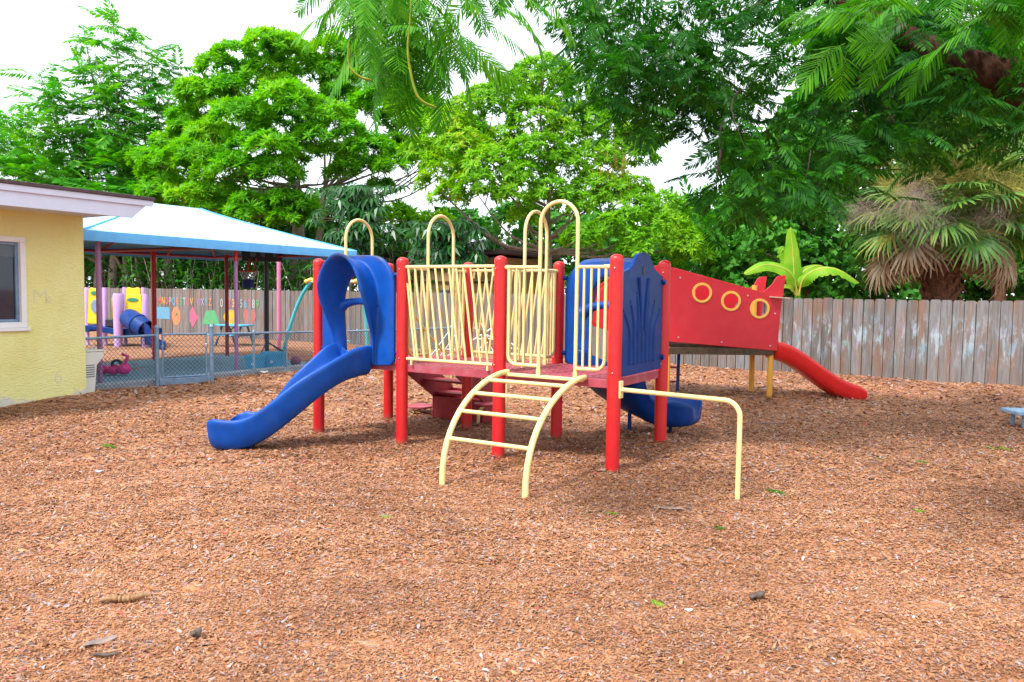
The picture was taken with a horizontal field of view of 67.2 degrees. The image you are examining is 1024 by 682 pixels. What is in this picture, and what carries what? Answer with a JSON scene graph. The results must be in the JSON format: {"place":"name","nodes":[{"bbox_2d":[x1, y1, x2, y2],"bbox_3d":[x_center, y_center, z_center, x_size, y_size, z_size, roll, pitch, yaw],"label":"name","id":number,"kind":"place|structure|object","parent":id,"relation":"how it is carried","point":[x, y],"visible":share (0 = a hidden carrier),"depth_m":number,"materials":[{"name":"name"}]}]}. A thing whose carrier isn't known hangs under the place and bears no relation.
{"place":"outdoors","nodes":[
{"label":"outdoors","id":0,"kind":"place"},
{"bbox_2d":[0,0,1021,299],"label":"sky","id":1,"kind":"structure","parent":0,"point":[32,32],"materials":[{"name":"white"}]},
{"bbox_2d":[0,302,1023,681],"bbox_3d":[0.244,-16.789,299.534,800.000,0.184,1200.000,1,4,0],"label":"mulch ground","id":2,"kind":"structure","parent":0,"point":[208,404],"depth_m":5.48,"materials":[{"name":"brown wood"}]},
{"bbox_2d":[0,179,154,407],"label":"yellow house","id":3,"kind":"structure","parent":2,"relation":"on","point":[42,329],"depth_m":10.97,"materials":[{"name":"paint"}]},
{"bbox_2d":[0,236,30,331],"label":"window","id":4,"kind":"structure","parent":3,"relation":"in","point":[13,284],"depth_m":10.77,"materials":[{"name":"white glass"}]},
{"bbox_2d":[86,345,105,392],"bbox_3d":[-6.535,0.425,11.911,0.380,0.716,0.340,3,4,31],"label":"drinking fountain","id":5,"kind":"object","parent":3,"relation":"attached to","point":[94,357],"visible":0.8,"depth_m":11.78,"materials":[{"name":"grey paint"}]},
{"bbox_2d":[83,635,117,645],"bbox_3d":[-1.924,1.404,3.611,0.150,0.018,0.065,-2,5,-40],"label":"flat chip","id":6,"kind":"object","parent":2,"relation":"on","point":[101,640],"visible":1,"depth_m":3.60,"materials":[{"name":"beige wood"}]},
{"bbox_2d":[84,254,124,287],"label":"undergrowth shrub","id":7,"kind":"object","parent":2,"relation":"on","point":[86,267],"visible":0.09,"depth_m":31.55,"materials":[{"name":"green plant"}]},
{"bbox_2d":[0,0,210,288],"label":"feathery tree","id":8,"kind":"object","parent":2,"relation":"on","point":[73,175],"visible":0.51,"depth_m":32.33,"materials":[{"name":"green plant"}]},
{"bbox_2d":[90,652,120,656],"bbox_3d":[-1.834,1.415,3.480,0.131,0.021,0.019,0,4,-7],"label":"dark stick","id":9,"kind":"object","parent":2,"relation":"on","point":[105,654],"visible":1,"depth_m":3.47,"materials":[{"name":"grey wood"}]},
{"bbox_2d":[0,122,227,267],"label":"tree","id":10,"kind":"object","parent":2,"relation":"on","point":[46,176],"depth_m":37.41,"materials":[{"name":"green plant"}]},
{"bbox_2d":[85,325,159,389],"bbox_3d":[-6.392,0.373,12.626,0.090,1.235,1.426,3,4,27],"label":"chain link fence","id":11,"kind":"object","parent":2,"relation":"on","point":[155,335],"visible":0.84,"depth_m":12.80,"materials":[{"name":"grey metal"}]},
{"bbox_2d":[160,332,210,385],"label":"gate","id":12,"kind":"structure","parent":11,"relation":"attached to","point":[182,379],"depth_m":13.49,"materials":[{"name":"grey metal"}]},
{"bbox_2d":[84,287,165,349],"bbox_3d":[-10.629,-0.640,22.042,3.480,1.780,1.483,2,4,23],"label":"toddler play set","id":13,"kind":"object","parent":2,"relation":"on","point":[130,312],"visible":0.83,"depth_m":21.75,"materials":[{"name":"purple plastic"}]},
{"bbox_2d":[99,592,150,602],"bbox_3d":[-2.058,1.368,4.108,0.252,0.050,0.053,0,4,-18],"label":"curled husk","id":14,"kind":"object","parent":2,"relation":"on","point":[125,598],"visible":1,"depth_m":4.09,"materials":[{"name":"brown plant"}]},
{"bbox_2d":[109,255,186,288],"bbox_3d":[-14.519,-2.330,31.162,3.270,4.234,3.716,-2,4,-34],"label":"undergrowth shrub","id":15,"kind":"object","parent":2,"relation":"on","point":[131,281],"visible":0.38,"depth_m":30.73,"materials":[{"name":"green plant"}]},
{"bbox_2d":[84,254,248,289],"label":"tree","id":16,"kind":"object","parent":2,"relation":"on","point":[107,257],"depth_m":35.30,"materials":[{"name":"green plant"}]},
{"bbox_2d":[190,628,201,637],"bbox_3d":[-1.516,1.401,3.698,0.055,0.039,0.056,-1,4,-23],"label":"bark piece","id":17,"kind":"object","parent":2,"relation":"on","point":[196,632],"visible":1,"depth_m":3.68,"materials":[{"name":"grey wood"}]},
{"bbox_2d":[95,364,304,389],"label":"slab kerb","id":18,"kind":"structure","parent":2,"relation":"on","point":[124,385],"depth_m":14.36,"materials":[{"name":"grey concrete"}]},
{"bbox_2d":[96,354,307,382],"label":"concrete slab","id":19,"kind":"structure","parent":2,"relation":"on","point":[181,363],"depth_m":16.16,"materials":[{"name":"grey concrete"}]},
{"bbox_2d":[96,353,130,374],"bbox_3d":[-7.569,0.428,14.366,0.954,0.435,0.244,1,4,5],"label":"push toy","id":20,"kind":"object","parent":19,"relation":"on","point":[114,368],"visible":0.35,"depth_m":14.27,"materials":[{"name":"plastic"}]},
{"bbox_2d":[244,354,265,368],"bbox_3d":[-5.262,0.447,15.811,0.340,0.330,0.334,1,4,-1],"label":"storage bin","id":21,"kind":"object","parent":19,"relation":"on","point":[248,366],"visible":0.5,"depth_m":15.66,"materials":[{"name":"blue plastic"}]},
{"bbox_2d":[260,351,285,367],"bbox_3d":[-5.022,0.408,16.259,0.461,0.360,0.334,1,4,-1],"label":"storage bin","id":22,"kind":"object","parent":19,"relation":"on","point":[274,359],"visible":0.42,"depth_m":16.11,"materials":[{"name":"blue plastic"}]},
{"bbox_2d":[290,356,300,364],"bbox_3d":[-4.715,0.439,16.812,0.230,0.230,0.230,1,4,0],"label":"ball","id":23,"kind":"object","parent":19,"relation":"on","point":[298,360],"visible":0.6,"depth_m":16.73,"materials":[{"name":"purple rubber"}]},
{"bbox_2d":[149,259,272,314],"bbox_3d":[-11.707,-2.151,29.785,4.009,4.103,3.944,-2,4,-37],"label":"undergrowth shrub","id":24,"kind":"object","parent":2,"relation":"on","point":[208,272],"visible":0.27,"depth_m":29.62,"materials":[{"name":"green plant"}]},
{"bbox_2d":[83,203,356,382],"bbox_3d":[-6.983,-1.179,17.191,5.036,3.557,8.079,3,4,31],"label":"shade canopy","id":25,"kind":"object","parent":2,"relation":"on","point":[155,231],"visible":0.72,"depth_m":15.83,"materials":[{"name":"fabric"}]},
{"bbox_2d":[207,324,259,345],"bbox_3d":[-8.224,-0.165,22.884,1.000,0.648,1.350,2,4,21],"label":"picnic table","id":26,"kind":"object","parent":2,"relation":"on","point":[239,325],"visible":0.52,"depth_m":22.75,"materials":[{"name":"teal paint"}]},
{"bbox_2d":[239,251,288,354],"bbox_3d":[-6.080,-1.097,19.138,0.608,3.180,1.538,4,5,42],"label":"basketball stand","id":27,"kind":"object","parent":2,"relation":"on","point":[265,257],"visible":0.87,"depth_m":19.04,"materials":[{"name":"black paint"}]},
{"bbox_2d":[204,231,323,290],"bbox_3d":[-9.384,-2.103,28.895,5.387,3.918,3.248,1,4,0],"label":"undergrowth shrub","id":28,"kind":"object","parent":2,"relation":"on","point":[260,278],"visible":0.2,"depth_m":28.82,"materials":[{"name":"green plant"}]},
{"bbox_2d":[159,184,385,289],"bbox_3d":[-11.029,-3.789,34.458,10.880,6.940,5.924,0,4,-6],"label":"tree","id":29,"kind":"object","parent":2,"relation":"on","point":[309,233],"visible":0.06,"depth_m":33.60,"materials":[{"name":"green plant"}]},
{"bbox_2d":[122,23,493,290],"bbox_3d":[-7.646,-5.961,29.139,14.249,12.165,7.223,1,4,0],"label":"round tree","id":30,"kind":"object","parent":2,"relation":"on","point":[194,135],"visible":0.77,"depth_m":28.06,"materials":[{"name":"green plant"}]},
{"bbox_2d":[269,225,365,290],"bbox_3d":[-6.192,-2.025,27.586,4.848,4.056,3.366,1,4,0],"label":"undergrowth shrub","id":31,"kind":"object","parent":2,"relation":"on","point":[308,265],"visible":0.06,"depth_m":27.34,"materials":[{"name":"green plant"}]},
{"bbox_2d":[282,278,368,349],"bbox_3d":[-5.132,-0.657,20.881,2.531,2.144,0.450,1,4,7],"label":"swing set","id":32,"kind":"object","parent":2,"relation":"on","point":[308,281],"visible":0.5,"depth_m":20.93,"materials":[{"name":"teal paint"}]},
{"bbox_2d":[209,324,450,381],"bbox_3d":[-3.681,0.169,16.589,0.685,1.235,6.611,3,4,36],"label":"chain link fence","id":33,"kind":"object","parent":2,"relation":"on","point":[212,346],"visible":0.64,"depth_m":15.01,"materials":[{"name":"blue metal"}]},
{"bbox_2d":[303,182,419,290],"bbox_3d":[-4.855,-2.493,25.122,4.155,5.474,2.222,1,4,0],"label":"umbrella tree","id":34,"kind":"object","parent":2,"relation":"on","point":[355,207],"visible":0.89,"depth_m":24.64,"materials":[{"name":"green plant"}]},
{"bbox_2d":[349,236,436,291],"bbox_3d":[-4.390,-1.577,26.058,4.505,3.963,3.275,0,4,-19],"label":"undergrowth shrub","id":35,"kind":"object","parent":2,"relation":"on","point":[393,256],"visible":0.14,"depth_m":25.57,"materials":[{"name":"green plant"}]},
{"bbox_2d":[358,197,468,250],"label":"tree","id":36,"kind":"object","parent":2,"relation":"on","point":[400,210],"visible":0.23,"depth_m":31.40,"materials":[{"name":"green plant"}]},
{"bbox_2d":[408,403,431,410],"bbox_3d":[-1.295,0.996,10.783,0.380,0.201,0.380,1,4,0],"label":"stepping pod","id":37,"kind":"object","parent":2,"relation":"on","point":[413,407],"visible":0.77,"depth_m":10.71,"materials":[{"name":"plastic"}]},
{"bbox_2d":[398,218,500,292],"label":"umbrella tree","id":38,"kind":"object","parent":2,"relation":"on","point":[440,233],"visible":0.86,"depth_m":23.12,"materials":[{"name":"green plant"}]},
{"bbox_2d":[357,240,560,294],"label":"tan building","id":39,"kind":"structure","parent":2,"relation":"on","point":[514,257],"depth_m":25.36,"materials":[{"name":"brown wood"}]},
{"bbox_2d":[207,199,742,499],"bbox_3d":[0.105,-0.006,8.409,5.267,2.798,4.293,3,4,31],"label":"play structure","id":40,"kind":"object","parent":2,"relation":"on","point":[637,304],"visible":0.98,"depth_m":8.06,"materials":[{"name":"metal"}]},
{"bbox_2d":[432,322,517,355],"bbox_3d":[-1.090,0.016,18.882,2.835,1.093,0.286,1,4,0],"label":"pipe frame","id":41,"kind":"object","parent":2,"relation":"on","point":[487,335],"visible":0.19,"depth_m":18.93,"materials":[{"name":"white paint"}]},
{"bbox_2d":[474,401,492,423],"bbox_3d":[-0.344,0.989,10.000,0.300,0.380,0.300,1,4,0],"label":"stepping pod","id":42,"kind":"object","parent":2,"relation":"on","point":[482,405],"visible":0.65,"depth_m":9.97,"materials":[{"name":"red plastic"}]},
{"bbox_2d":[431,200,592,293],"bbox_3d":[-0.140,-3.189,34.311,8.554,6.083,6.285,1,4,0],"label":"tree","id":43,"kind":"object","parent":2,"relation":"on","point":[493,229],"visible":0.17,"depth_m":32.73,"materials":[{"name":"green plant"}]},
{"bbox_2d":[84,287,1023,385],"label":"wooden fence","id":44,"kind":"object","parent":2,"relation":"on","point":[960,341],"visible":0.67,"depth_m":16.68,"materials":[{"name":"grey wood"}]},
{"bbox_2d":[395,49,718,280],"bbox_3d":[1.264,-4.253,23.688,9.833,9.543,4.339,1,4,0],"label":"loose tree","id":45,"kind":"object","parent":2,"relation":"on","point":[515,148],"visible":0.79,"depth_m":22.97,"materials":[{"name":"green plant"}]},
{"bbox_2d":[554,210,718,283],"bbox_3d":[5.536,-2.909,32.501,7.752,5.912,5.859,1,4,0],"label":"tree","id":46,"kind":"object","parent":2,"relation":"on","point":[610,239],"visible":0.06,"depth_m":30.55,"materials":[{"name":"green plant"}]},
{"bbox_2d":[290,0,1023,250],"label":"overhanging tree","id":47,"kind":"object","parent":2,"relation":"on","point":[989,74],"visible":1,"depth_m":7.46,"materials":[{"name":"green plant"}]},
{"bbox_2d":[651,599,664,607],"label":"leaf sprig","id":48,"kind":"object","parent":2,"relation":"on","point":[659,602],"visible":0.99,"depth_m":4.09,"materials":[{"name":"green plant"}]},
{"bbox_2d":[653,506,683,508],"bbox_3d":[1.226,1.303,6.020,0.252,0.018,0.052,1,4,7],"label":"dry pod","id":49,"kind":"object","parent":2,"relation":"on","point":[669,507],"visible":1,"depth_m":6.01,"materials":[{"name":"beige plant"}]},
{"bbox_2d":[592,265,867,399],"bbox_3d":[3.498,-0.004,12.913,4.568,2.440,1.254,1,4,-2],"label":"plane slide","id":50,"kind":"object","parent":2,"relation":"on","point":[707,317],"visible":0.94,"depth_m":12.37,"materials":[{"name":"red plastic"}]},
{"bbox_2d":[646,173,837,296],"bbox_3d":[7.737,-2.518,25.796,6.959,6.019,6.047,1,4,0],"label":"ferny tree","id":51,"kind":"object","parent":2,"relation":"on","point":[704,224],"visible":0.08,"depth_m":24.45,"materials":[{"name":"green plant"}]},
{"bbox_2d":[749,591,764,598],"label":"dead leaf","id":52,"kind":"object","parent":2,"relation":"on","point":[758,595],"visible":1,"depth_m":4.16,"materials":[{"name":"grey plant"}]},
{"bbox_2d":[696,226,829,299],"bbox_3d":[7.887,-1.623,24.062,4.620,4.441,4.118,1,4,0],"label":"leafy shrub","id":53,"kind":"object","parent":2,"relation":"on","point":[737,275],"visible":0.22,"depth_m":23.09,"materials":[{"name":"green plant"}]},
{"bbox_2d":[749,422,781,423],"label":"dry twig","id":54,"kind":"object","parent":2,"relation":"on","point":[766,422],"visible":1,"depth_m":9.88,"materials":[{"name":"wood"}]},
{"bbox_2d":[763,489,788,495],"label":"leaf sprig","id":55,"kind":"object","parent":2,"relation":"on","point":[773,490],"visible":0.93,"depth_m":6.55,"materials":[{"name":"green plant"}]},
{"bbox_2d":[744,228,858,298],"bbox_3d":[6.389,-0.842,17.515,2.546,3.431,1.003,1,4,0],"label":"banana plant","id":56,"kind":"object","parent":2,"relation":"on","point":[798,277],"visible":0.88,"depth_m":17.37,"materials":[{"name":"green plant"}]},
{"bbox_2d":[733,120,875,297],"bbox_3d":[8.556,-2.974,22.616,4.527,7.340,4.132,1,4,0],"label":"broadleaf tree","id":57,"kind":"object","parent":2,"relation":"on","point":[752,244],"visible":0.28,"depth_m":21.76,"materials":[{"name":"green plant"}]},
{"bbox_2d":[792,240,921,302],"bbox_3d":[10.851,-1.369,23.595,5.575,4.074,3.488,-1,4,-22],"label":"leafy shrub","id":58,"kind":"object","parent":2,"relation":"on","point":[838,287],"visible":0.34,"depth_m":22.23,"materials":[{"name":"green plant"}]},
{"bbox_2d":[716,7,1023,237],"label":"dark tree","id":59,"kind":"object","parent":2,"relation":"on","point":[797,115],"visible":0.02,"depth_m":26.75,"materials":[{"name":"green plant"}]},
{"bbox_2d":[827,139,1023,302],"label":"fan palm","id":60,"kind":"object","parent":2,"relation":"on","point":[933,249],"visible":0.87,"depth_m":17.52,"materials":[{"name":"green plant"}]},
{"bbox_2d":[931,104,1023,301],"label":"tree","id":61,"kind":"object","parent":2,"relation":"on","point":[998,294],"visible":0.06,"depth_m":22.33,"materials":[{"name":"green plant"}]},
{"bbox_2d":[957,234,1023,302],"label":"leafy shrub","id":62,"kind":"object","parent":2,"relation":"on","point":[976,293],"visible":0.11,"depth_m":23.61,"materials":[{"name":"green plant"}]},
{"bbox_2d":[961,241,1023,300],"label":"leafy shrub","id":63,"kind":"object","parent":2,"relation":"on","point":[1018,291],"visible":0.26,"depth_m":22.32,"materials":[{"name":"green plant"}]},
{"bbox_2d":[1001,407,1023,428],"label":"bench","id":64,"kind":"object","parent":2,"relation":"on","point":[1013,412],"visible":0.8,"depth_m":10.19,"materials":[{"name":"blue plastic"}]}
]}

